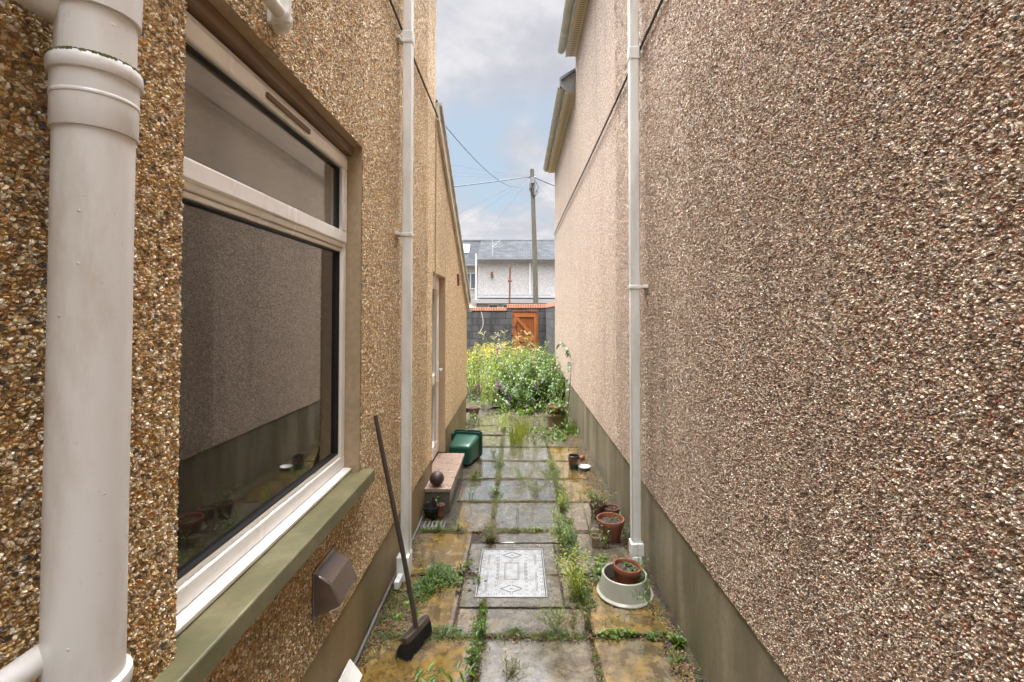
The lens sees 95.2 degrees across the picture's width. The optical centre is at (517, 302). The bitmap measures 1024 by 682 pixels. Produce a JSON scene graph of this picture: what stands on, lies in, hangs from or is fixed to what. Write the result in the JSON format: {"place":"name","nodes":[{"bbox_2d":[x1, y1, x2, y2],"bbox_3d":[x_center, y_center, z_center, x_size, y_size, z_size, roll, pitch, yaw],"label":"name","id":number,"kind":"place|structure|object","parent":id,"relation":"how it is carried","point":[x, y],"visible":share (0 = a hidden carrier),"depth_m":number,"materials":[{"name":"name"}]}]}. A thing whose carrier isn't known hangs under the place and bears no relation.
{"place":"outdoors","nodes":[
{"label":"outdoors","id":0,"kind":"place"},
{"bbox_2d":[462,238,554,307],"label":"house","id":1,"kind":"structure","parent":0,"point":[489,263],"depth_m":30.05,"materials":[{"name":"white paint"}]},
{"bbox_2d":[467,273,474,288],"bbox_3d":[-3.425,-1.442,31.215,1.350,1.100,0.048,0,-1,0],"label":"window","id":2,"kind":"structure","parent":1,"relation":"in","point":[471,276],"depth_m":31.22,"materials":[{"name":"white plastic"}]},
{"bbox_2d":[488,304,498,307],"bbox_3d":[-1.525,0.606,29.368,0.650,1.020,0.048,0,-1,0],"label":"window","id":3,"kind":"structure","parent":1,"relation":"in","point":[489,305],"depth_m":29.38,"materials":[{"name":"white plastic"}]},
{"bbox_2d":[466,365,562,408],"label":"garden soil","id":4,"kind":"structure","parent":0,"point":[481,406],"depth_m":9.20,"materials":[{"name":"brown soil"}]},
{"bbox_2d":[467,346,488,375],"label":"shrub","id":5,"kind":"object","parent":4,"relation":"on","point":[469,355],"visible":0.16,"depth_m":12.19,"materials":[{"name":"green plant"}]},
{"bbox_2d":[467,340,508,396],"bbox_3d":[-0.734,1.377,9.822,1.324,1.197,1.531,1,-1,-29],"label":"goldenrod","id":6,"kind":"object","parent":4,"relation":"on","point":[475,381],"visible":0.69,"depth_m":9.80,"materials":[{"name":"yellow plant"}]},
{"bbox_2d":[480,362,497,410],"bbox_3d":[-0.528,1.522,8.616,0.340,0.849,0.596,0,-1,0],"label":"willowherb","id":7,"kind":"object","parent":4,"relation":"on","point":[483,396],"visible":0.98,"depth_m":8.57,"materials":[{"name":"green plant"}]},
{"bbox_2d":[481,328,533,379],"bbox_3d":[-0.309,1.344,12.054,1.589,1.366,1.469,-1,-2,43],"label":"goldenrod","id":8,"kind":"object","parent":4,"relation":"on","point":[528,344],"visible":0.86,"depth_m":12.11,"materials":[{"name":"green plant"}]},
{"bbox_2d":[481,343,536,383],"bbox_3d":[-0.354,1.444,10.789,1.414,1.107,1.272,-1,-2,32],"label":"goldenrod","id":9,"kind":"object","parent":4,"relation":"on","point":[500,358],"visible":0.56,"depth_m":10.65,"materials":[{"name":"yellow plant"}]},
{"bbox_2d":[466,358,559,405],"bbox_3d":[-0.655,1.840,11.591,3.212,0.415,5.842,0,-1,0],"label":"ground cover","id":10,"kind":"object","parent":4,"relation":"on","point":[489,389],"visible":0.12,"depth_m":9.62,"materials":[{"name":"green plant"}]},
{"bbox_2d":[487,371,549,403],"bbox_3d":[0.046,1.670,9.036,1.133,0.580,1.111,1,-2,-31],"label":"shrub","id":11,"kind":"object","parent":4,"relation":"on","point":[509,393],"visible":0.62,"depth_m":8.82,"materials":[{"name":"green plant"}]},
{"bbox_2d":[476,340,561,402],"bbox_3d":[0.195,1.354,9.477,2.080,1.232,2.250,0,-1,0],"label":"butterfly bush","id":12,"kind":"object","parent":4,"relation":"on","point":[505,374],"visible":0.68,"depth_m":9.39,"materials":[{"name":"green plant"}]},
{"bbox_2d":[486,386,556,415],"bbox_3d":[0.066,1.808,8.511,1.278,0.522,1.069,1,-2,-45],"label":"shrub","id":13,"kind":"object","parent":4,"relation":"on","point":[521,410],"visible":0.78,"depth_m":8.31,"materials":[{"name":"green plant"}]},
{"bbox_2d":[503,341,552,377],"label":"shrub","id":14,"kind":"object","parent":4,"relation":"on","point":[530,355],"visible":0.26,"depth_m":12.49,"materials":[{"name":"green plant"}]},
{"bbox_2d":[510,356,565,402],"bbox_3d":[0.600,1.517,9.109,1.550,0.889,1.541,0,-1,17],"label":"shrub","id":15,"kind":"object","parent":4,"relation":"on","point":[552,386],"visible":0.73,"depth_m":8.90,"materials":[{"name":"green plant"}]},
{"bbox_2d":[521,342,555,381],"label":"shrub","id":16,"kind":"object","parent":4,"relation":"on","point":[539,357],"visible":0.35,"depth_m":11.09,"materials":[{"name":"green plant"}]},
{"bbox_2d":[357,407,706,681],"bbox_3d":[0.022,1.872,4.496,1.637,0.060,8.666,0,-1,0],"label":"paving","id":17,"kind":"structure","parent":0,"point":[552,661],"depth_m":2.75,"materials":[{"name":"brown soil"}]},
{"bbox_2d":[338,659,362,681],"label":"board","id":18,"kind":"object","parent":17,"relation":"on","point":[351,672],"visible":1,"depth_m":2.19,"materials":[{"name":"plastic"}]},
{"bbox_2d":[353,516,422,664],"bbox_3d":[-0.806,1.794,2.910,0.018,0.030,2.100,0,-1,0],"label":"conduit","id":19,"kind":"object","parent":17,"relation":"on","point":[374,618],"visible":0.69,"depth_m":2.69,"materials":[{"name":"white plastic"}]},
{"bbox_2d":[373,415,432,661],"bbox_3d":[-0.634,1.215,2.485,0.345,1.178,0.259,0,-1,0],"label":"broom","id":20,"kind":"object","parent":17,"relation":"on","point":[417,634],"visible":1,"depth_m":2.48,"materials":[{"name":"black plastic"}]},
{"bbox_2d":[393,600,419,622],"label":"weed","id":21,"kind":"object","parent":17,"relation":"on","point":[400,614],"visible":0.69,"depth_m":2.71,"materials":[{"name":"green plant"}]},
{"bbox_2d":[419,502,445,529],"bbox_3d":[-0.708,1.795,3.940,0.215,0.110,0.280,0,-1,0],"label":"drain gully","id":22,"kind":"object","parent":17,"relation":"on","point":[430,509],"visible":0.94,"depth_m":3.95,"materials":[{"name":"black plastic"}]},
{"bbox_2d":[431,520,441,531],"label":"weed","id":23,"kind":"object","parent":17,"relation":"on","point":[434,526],"visible":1,"depth_m":3.73,"materials":[{"name":"green plant"}]},
{"bbox_2d":[411,554,463,600],"bbox_3d":[-0.557,1.761,3.045,0.382,0.120,0.364,1,-2,-31],"label":"weed","id":24,"kind":"object","parent":17,"relation":"on","point":[428,578],"visible":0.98,"depth_m":3.02,"materials":[{"name":"green plant"}]},
{"bbox_2d":[436,503,444,517],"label":"flower pot","id":25,"kind":"object","parent":17,"relation":"on","point":[441,512],"visible":0.98,"depth_m":4.01,"materials":[{"name":"ceramic"}]},
{"bbox_2d":[431,623,461,633],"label":"weed","id":26,"kind":"object","parent":17,"relation":"on","point":[444,628],"visible":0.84,"depth_m":2.57,"materials":[{"name":"green plant"}]},
{"bbox_2d":[415,660,478,681],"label":"weed","id":27,"kind":"object","parent":17,"relation":"on","point":[419,673],"visible":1,"depth_m":2.10,"materials":[{"name":"green plant"}]},
{"bbox_2d":[454,558,475,575],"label":"weed","id":28,"kind":"object","parent":17,"relation":"on","point":[464,565],"visible":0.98,"depth_m":3.17,"materials":[{"name":"green plant"}]},
{"bbox_2d":[449,423,482,464],"bbox_3d":[-0.619,1.675,5.542,0.382,0.403,0.436,0,-1,0],"label":"caddy bin","id":29,"kind":"object","parent":17,"relation":"on","point":[468,443],"visible":0.83,"depth_m":5.50,"materials":[{"name":"green plastic"}]},
{"bbox_2d":[462,630,483,677],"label":"weed","id":30,"kind":"object","parent":17,"relation":"on","point":[470,658],"visible":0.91,"depth_m":2.26,"materials":[{"name":"green plant"}]},
{"bbox_2d":[468,406,479,417],"bbox_3d":[-0.735,1.847,7.880,0.194,0.165,0.194,0,-1,0],"label":"flower pot","id":31,"kind":"object","parent":17,"relation":"on","point":[473,408],"visible":0.99,"depth_m":7.82,"materials":[{"name":"ceramic"}]},
{"bbox_2d":[468,471,482,480],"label":"weed","id":32,"kind":"object","parent":17,"relation":"on","point":[474,476],"visible":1,"depth_m":4.92,"materials":[{"name":"green plant"}]},
{"bbox_2d":[466,410,488,423],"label":"weed","id":33,"kind":"object","parent":17,"relation":"on","point":[475,418],"visible":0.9,"depth_m":7.48,"materials":[{"name":"green plant"}]},
{"bbox_2d":[473,609,489,636],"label":"weed","id":34,"kind":"object","parent":17,"relation":"on","point":[481,627],"visible":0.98,"depth_m":2.52,"materials":[{"name":"green plant"}]},
{"bbox_2d":[477,597,487,614],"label":"weed","id":35,"kind":"object","parent":17,"relation":"on","point":[482,604],"visible":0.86,"depth_m":2.74,"materials":[{"name":"green plant"}]},
{"bbox_2d":[480,525,499,541],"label":"weed","id":36,"kind":"object","parent":17,"relation":"on","point":[489,535],"visible":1,"depth_m":3.58,"materials":[{"name":"green plant"}]},
{"bbox_2d":[488,445,497,457],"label":"weed","id":37,"kind":"object","parent":17,"relation":"on","point":[493,451],"visible":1,"depth_m":5.67,"materials":[{"name":"green plant"}]},
{"bbox_2d":[487,485,503,496],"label":"weed","id":38,"kind":"object","parent":17,"relation":"on","point":[495,490],"visible":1,"depth_m":4.51,"materials":[{"name":"green plant"}]},
{"bbox_2d":[494,454,504,468],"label":"weed","id":39,"kind":"object","parent":17,"relation":"on","point":[500,462],"visible":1,"depth_m":5.37,"materials":[{"name":"green plant"}]},
{"bbox_2d":[498,408,512,431],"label":"weed","id":40,"kind":"object","parent":17,"relation":"on","point":[503,426],"visible":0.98,"depth_m":7.23,"materials":[{"name":"green plant"}]},
{"bbox_2d":[459,544,562,608],"bbox_3d":[-0.040,1.845,3.169,0.620,0.055,0.760,0,-1,0],"label":"manhole cover","id":41,"kind":"object","parent":17,"relation":"on","point":[513,576],"visible":0.98,"depth_m":3.09,"materials":[{"name":"metal"}]},
{"bbox_2d":[470,571,480,583],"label":"weed","id":42,"kind":"object","parent":41,"relation":"on","point":[478,579],"visible":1,"depth_m":3.03,"materials":[{"name":"green plant"}]},
{"bbox_2d":[498,643,534,681],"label":"weed","id":43,"kind":"object","parent":17,"relation":"on","point":[511,673],"visible":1,"depth_m":2.19,"materials":[{"name":"green plant"}]},
{"bbox_2d":[508,418,525,447],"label":"weed","id":44,"kind":"object","parent":17,"relation":"on","point":[513,440],"visible":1,"depth_m":6.13,"materials":[{"name":"green plant"}]},
{"bbox_2d":[506,624,529,633],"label":"weed","id":45,"kind":"object","parent":17,"relation":"on","point":[516,628],"visible":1,"depth_m":2.56,"materials":[{"name":"green plant"}]},
{"bbox_2d":[505,458,532,484],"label":"weed","id":46,"kind":"object","parent":17,"relation":"on","point":[517,471],"visible":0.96,"depth_m":4.81,"materials":[{"name":"green plant"}]},
{"bbox_2d":[512,413,530,436],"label":"weed","id":47,"kind":"object","parent":17,"relation":"on","point":[525,428],"visible":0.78,"depth_m":6.68,"materials":[{"name":"green plant"}]},
{"bbox_2d":[356,413,701,681],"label":"dead leaves","id":48,"kind":"object","parent":17,"relation":"on","point":[591,477],"visible":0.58,"depth_m":2.77,"materials":[{"name":"plant"}]},
{"bbox_2d":[356,411,702,681],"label":"weeds","id":49,"kind":"object","parent":17,"relation":"on","point":[584,603],"visible":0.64,"depth_m":2.80,"materials":[{"name":"green plant"}]},
{"bbox_2d":[527,430,540,442],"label":"weed","id":50,"kind":"object","parent":17,"relation":"on","point":[534,438],"visible":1,"depth_m":6.30,"materials":[{"name":"green plant"}]},
{"bbox_2d":[516,468,555,495],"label":"weed","id":51,"kind":"object","parent":17,"relation":"on","point":[532,488],"visible":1,"depth_m":4.46,"materials":[{"name":"green plant"}]},
{"bbox_2d":[521,421,552,432],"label":"weed","id":52,"kind":"object","parent":17,"relation":"on","point":[530,430],"visible":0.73,"depth_m":6.99,"materials":[{"name":"green plant"}]},
{"bbox_2d":[526,449,564,480],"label":"weed","id":53,"kind":"object","parent":17,"relation":"on","point":[545,469],"visible":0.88,"depth_m":4.88,"materials":[{"name":"green plant"}]},
{"bbox_2d":[530,598,569,632],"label":"weed","id":54,"kind":"object","parent":17,"relation":"on","point":[556,616],"visible":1,"depth_m":2.57,"materials":[{"name":"green plant"}]},
{"bbox_2d":[545,457,560,468],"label":"weed","id":55,"kind":"object","parent":17,"relation":"on","point":[551,463],"visible":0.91,"depth_m":5.22,"materials":[{"name":"green plant"}]},
{"bbox_2d":[528,422,579,441],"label":"weed","id":56,"kind":"object","parent":17,"relation":"on","point":[559,432],"visible":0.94,"depth_m":6.64,"materials":[{"name":"green plant"}]},
{"bbox_2d":[537,374,570,409],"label":"shrub","id":57,"kind":"object","parent":17,"relation":"on","point":[551,400],"visible":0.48,"depth_m":8.05,"materials":[{"name":"green plant"}]},
{"bbox_2d":[537,459,572,496],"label":"weed","id":58,"kind":"object","parent":17,"relation":"on","point":[555,477],"visible":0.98,"depth_m":4.53,"materials":[{"name":"green plant"}]},
{"bbox_2d":[546,411,566,427],"bbox_3d":[0.600,1.816,7.281,0.330,0.200,0.330,0,-1,0],"label":"flower pot","id":59,"kind":"object","parent":17,"relation":"on","point":[556,420],"visible":0.61,"depth_m":7.16,"materials":[{"name":"ceramic"}]},
{"bbox_2d":[547,404,566,414],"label":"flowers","id":60,"kind":"object","parent":59,"relation":"on","point":[557,409],"visible":0.54,"depth_m":7.18,"materials":[{"name":"plant"}]},
{"bbox_2d":[548,397,569,423],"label":"weed","id":61,"kind":"object","parent":59,"relation":"in","point":[560,406],"visible":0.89,"depth_m":7.09,"materials":[{"name":"green plant"}]},
{"bbox_2d":[548,506,575,555],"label":"weed","id":62,"kind":"object","parent":17,"relation":"on","point":[558,526],"visible":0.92,"depth_m":3.50,"materials":[{"name":"green plant"}]},
{"bbox_2d":[558,490,566,510],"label":"weed","id":63,"kind":"object","parent":17,"relation":"on","point":[561,500],"visible":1,"depth_m":4.15,"materials":[{"name":"green plant"}]},
{"bbox_2d":[556,606,579,627],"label":"weed","id":64,"kind":"object","parent":17,"relation":"on","point":[575,620],"visible":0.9,"depth_m":2.60,"materials":[{"name":"green plant"}]},
{"bbox_2d":[562,410,576,431],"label":"weed","id":65,"kind":"object","parent":17,"relation":"on","point":[572,424],"visible":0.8,"depth_m":6.93,"materials":[{"name":"green plant"}]},
{"bbox_2d":[549,535,590,600],"bbox_3d":[0.333,1.669,2.962,0.281,0.299,0.334,0,-1,0],"label":"weed","id":66,"kind":"object","parent":17,"relation":"on","point":[575,583],"visible":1,"depth_m":2.89,"materials":[{"name":"green plant"}]},
{"bbox_2d":[568,454,579,468],"bbox_3d":[0.635,1.800,5.290,0.136,0.142,0.136,0,-1,0],"label":"flower pot","id":67,"kind":"object","parent":17,"relation":"on","point":[573,460],"visible":1,"depth_m":5.24,"materials":[{"name":"brown ceramic"}]},
{"bbox_2d":[578,464,590,469],"bbox_3d":[0.747,1.842,5.228,0.136,0.030,0.136,0,-1,0],"label":"dish","id":68,"kind":"object","parent":17,"relation":"on","point":[584,466],"visible":1,"depth_m":5.25,"materials":[{"name":"white ceramic"}]},
{"bbox_2d":[580,600,592,628],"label":"weed","id":69,"kind":"object","parent":17,"relation":"on","point":[586,620],"visible":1,"depth_m":2.60,"materials":[{"name":"green plant"}]},
{"bbox_2d":[575,487,597,535],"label":"weed","id":70,"kind":"object","parent":17,"relation":"on","point":[584,511],"visible":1,"depth_m":3.67,"materials":[{"name":"green plant"}]},
{"bbox_2d":[581,550,610,580],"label":"weed","id":71,"kind":"object","parent":17,"relation":"on","point":[600,566],"visible":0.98,"depth_m":3.14,"materials":[{"name":"green plant"}]},
{"bbox_2d":[591,533,600,547],"bbox_3d":[0.585,1.790,3.510,0.076,0.080,0.076,0,-1,0],"label":"flower pot","id":72,"kind":"object","parent":17,"relation":"on","point":[595,539],"visible":1,"depth_m":3.49,"materials":[{"name":"ceramic"}]},
{"bbox_2d":[589,499,605,517],"bbox_3d":[0.690,1.785,4.041,0.150,0.115,0.150,0,-1,0],"label":"flower pot","id":73,"kind":"object","parent":17,"relation":"on","point":[599,507],"visible":0.66,"depth_m":3.99,"materials":[{"name":"ceramic"}]},
{"bbox_2d":[573,479,620,504],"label":"weed","id":74,"kind":"object","parent":73,"relation":"in","point":[595,500],"visible":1,"depth_m":3.99,"materials":[{"name":"green plant"}]},
{"bbox_2d":[599,523,610,547],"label":"weed","id":75,"kind":"object","parent":17,"relation":"on","point":[605,541],"visible":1,"depth_m":3.49,"materials":[{"name":"green plant"}]},
{"bbox_2d":[596,512,624,542],"bbox_3d":[0.720,1.753,3.631,0.216,0.160,0.216,0,-1,0],"label":"flower pot","id":76,"kind":"object","parent":17,"relation":"on","point":[615,527],"visible":0.94,"depth_m":3.57,"materials":[{"name":"ceramic"}]},
{"bbox_2d":[603,504,619,513],"bbox_3d":[0.800,1.791,3.980,0.140,0.100,0.140,0,-1,0],"label":"flower pot","id":77,"kind":"object","parent":17,"relation":"on","point":[613,508],"visible":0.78,"depth_m":3.97,"materials":[{"name":"ceramic"}]},
{"bbox_2d":[595,625,637,638],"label":"weed","id":78,"kind":"object","parent":17,"relation":"on","point":[624,630],"visible":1,"depth_m":2.54,"materials":[{"name":"green plant"}]},
{"bbox_2d":[616,514,629,538],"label":"weed","id":79,"kind":"object","parent":17,"relation":"on","point":[623,529],"visible":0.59,"depth_m":3.62,"materials":[{"name":"green plant"}]},
{"bbox_2d":[596,562,653,608],"bbox_3d":[0.670,1.753,2.931,0.348,0.122,0.348,0,-1,0],"label":"basin","id":80,"kind":"object","parent":17,"relation":"on","point":[610,591],"visible":0.7,"depth_m":2.81,"materials":[{"name":"plastic"}]},
{"bbox_2d":[613,558,641,584],"bbox_3d":[0.685,1.716,2.922,0.177,0.165,0.176,0,-1,0],"label":"flower pot","id":81,"kind":"object","parent":80,"relation":"in","point":[622,576],"visible":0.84,"depth_m":2.88,"materials":[{"name":"ceramic"}]},
{"bbox_2d":[599,589,655,623],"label":"weed","id":82,"kind":"object","parent":17,"relation":"on","point":[644,600],"visible":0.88,"depth_m":2.64,"materials":[{"name":"green plant"}]},
{"bbox_2d":[609,544,652,600],"bbox_3d":[0.726,1.693,2.909,0.231,0.249,0.455,0,-1,0],"label":"weed","id":83,"kind":"object","parent":17,"relation":"on","point":[639,580],"visible":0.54,"depth_m":2.91,"materials":[{"name":"green plant"}]},
{"bbox_2d":[667,647,681,666],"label":"weed","id":84,"kind":"object","parent":17,"relation":"on","point":[675,661],"visible":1,"depth_m":2.34,"materials":[{"name":"green plant"}]},
{"bbox_2d":[666,624,686,647],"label":"weed","id":85,"kind":"object","parent":17,"relation":"on","point":[677,639],"visible":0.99,"depth_m":2.47,"materials":[{"name":"green plant"}]},
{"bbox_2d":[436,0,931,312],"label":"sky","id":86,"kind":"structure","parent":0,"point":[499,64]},
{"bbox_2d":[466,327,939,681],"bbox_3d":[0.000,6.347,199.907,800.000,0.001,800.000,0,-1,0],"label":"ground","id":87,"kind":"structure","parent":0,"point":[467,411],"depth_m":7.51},
{"bbox_2d":[0,0,471,681],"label":"house","id":88,"kind":"structure","parent":87,"relation":"on","point":[266,360],"depth_m":1.58,"materials":[{"name":"brown stone"}]},
{"bbox_2d":[0,0,143,681],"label":"soil pipe","id":89,"kind":"object","parent":88,"relation":"attached to","point":[95,89],"visible":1,"depth_m":0.76,"materials":[{"name":"plastic"}]},
{"bbox_2d":[175,10,350,636],"bbox_3d":[-0.911,0.039,1.785,0.108,1.636,1.297,0,-1,0],"label":"window","id":90,"kind":"structure","parent":88,"relation":"in","point":[262,388],"depth_m":1.60,"materials":[{"name":"plastic"}]},
{"bbox_2d":[261,0,292,34],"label":"waste pipe","id":91,"kind":"object","parent":88,"relation":"attached to","point":[279,18],"visible":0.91,"depth_m":1.51,"materials":[{"name":"plastic"}]},
{"bbox_2d":[311,545,356,623],"bbox_3d":[-0.761,1.174,1.964,0.110,0.202,0.230,0,-1,0],"label":"vent cowl","id":92,"kind":"object","parent":88,"relation":"attached to","point":[334,576],"visible":1,"depth_m":1.89,"materials":[{"name":"brown plastic"}]},
{"bbox_2d":[394,0,414,589],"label":"downpipe","id":93,"kind":"object","parent":88,"relation":"attached to","point":[407,43],"visible":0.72,"depth_m":3.14,"materials":[{"name":"grey plastic"}]},
{"bbox_2d":[389,0,438,117],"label":"wall cable","id":94,"kind":"object","parent":88,"relation":"attached to","point":[396,16],"depth_m":3.67,"materials":[{"name":"black rubber"}]},
{"bbox_2d":[430,471,443,485],"bbox_3d":[-0.725,1.579,4.200,0.128,0.128,0.128,0,-1,0],"label":"ball","id":95,"kind":"object","parent":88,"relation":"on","point":[436,478],"visible":1,"depth_m":4.16,"materials":[{"name":"brown stone"}]},
{"bbox_2d":[432,276,442,460],"bbox_3d":[-0.890,0.679,4.851,0.130,1.933,0.786,0,-1,0],"label":"door","id":96,"kind":"structure","parent":88,"relation":"in","point":[434,450],"depth_m":5.10,"materials":[{"name":"plastic"}]},
{"bbox_2d":[467,304,545,364],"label":"garden wall","id":97,"kind":"structure","parent":87,"relation":"on","point":[497,320],"depth_m":15.68,"materials":[{"name":"brick"}]},
{"bbox_2d":[511,310,537,361],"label":"gate","id":98,"kind":"structure","parent":97,"relation":"attached to","point":[525,320],"depth_m":15.71,"materials":[{"name":"orange wood"}]},
{"bbox_2d":[508,267,511,303],"bbox_3d":[-0.291,0.415,17.195,0.142,3.451,0.090,0,-1,0],"label":"clothes post","id":99,"kind":"object","parent":87,"relation":"on","point":[509,280],"visible":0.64,"depth_m":17.20,"materials":[{"name":"metal"}]},
{"bbox_2d":[529,169,538,303],"bbox_3d":[0.635,-1.502,18.019,0.430,7.325,0.280,0,-1,0],"label":"utility pole","id":100,"kind":"object","parent":87,"relation":"on","point":[532,185],"visible":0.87,"depth_m":17.98,"materials":[{"name":"wood"}]},
{"bbox_2d":[440,119,531,186],"bbox_3d":[-0.125,-3.367,11.390,0.009,3.358,13.448,0,-1,6],"label":"overhead wire","id":101,"kind":"object","parent":100,"relation":"attached to","point":[472,156],"visible":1,"depth_m":6.11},
{"bbox_2d":[454,176,530,186],"bbox_3d":[-1.830,-4.086,16.097,6.211,1.731,0.029,1,-2,-40],"label":"overhead wire","id":102,"kind":"object","parent":100,"relation":"attached to","point":[492,181],"visible":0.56,"depth_m":16.87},
{"bbox_2d":[545,301,554,365],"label":"garden wall","id":103,"kind":"structure","parent":87,"relation":"on","point":[550,322],"depth_m":13.33,"materials":[{"name":"brick"}]},
{"bbox_2d":[543,0,1023,681],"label":"house","id":104,"kind":"structure","parent":87,"relation":"on","point":[793,248],"depth_m":1.41,"materials":[{"name":"beige stone"}]},
{"bbox_2d":[556,342,570,409],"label":"climbing plant","id":105,"kind":"object","parent":104,"relation":"attached to","point":[568,355],"visible":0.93,"depth_m":7.45,"materials":[{"name":"green plant"}]},
{"bbox_2d":[554,0,663,234],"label":"wall cable","id":106,"kind":"object","parent":104,"relation":"attached to","point":[648,30],"depth_m":4.07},
{"bbox_2d":[627,0,647,563],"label":"downpipe","id":107,"kind":"object","parent":104,"relation":"attached to","point":[634,287],"visible":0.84,"depth_m":3.23,"materials":[{"name":"grey plastic"}]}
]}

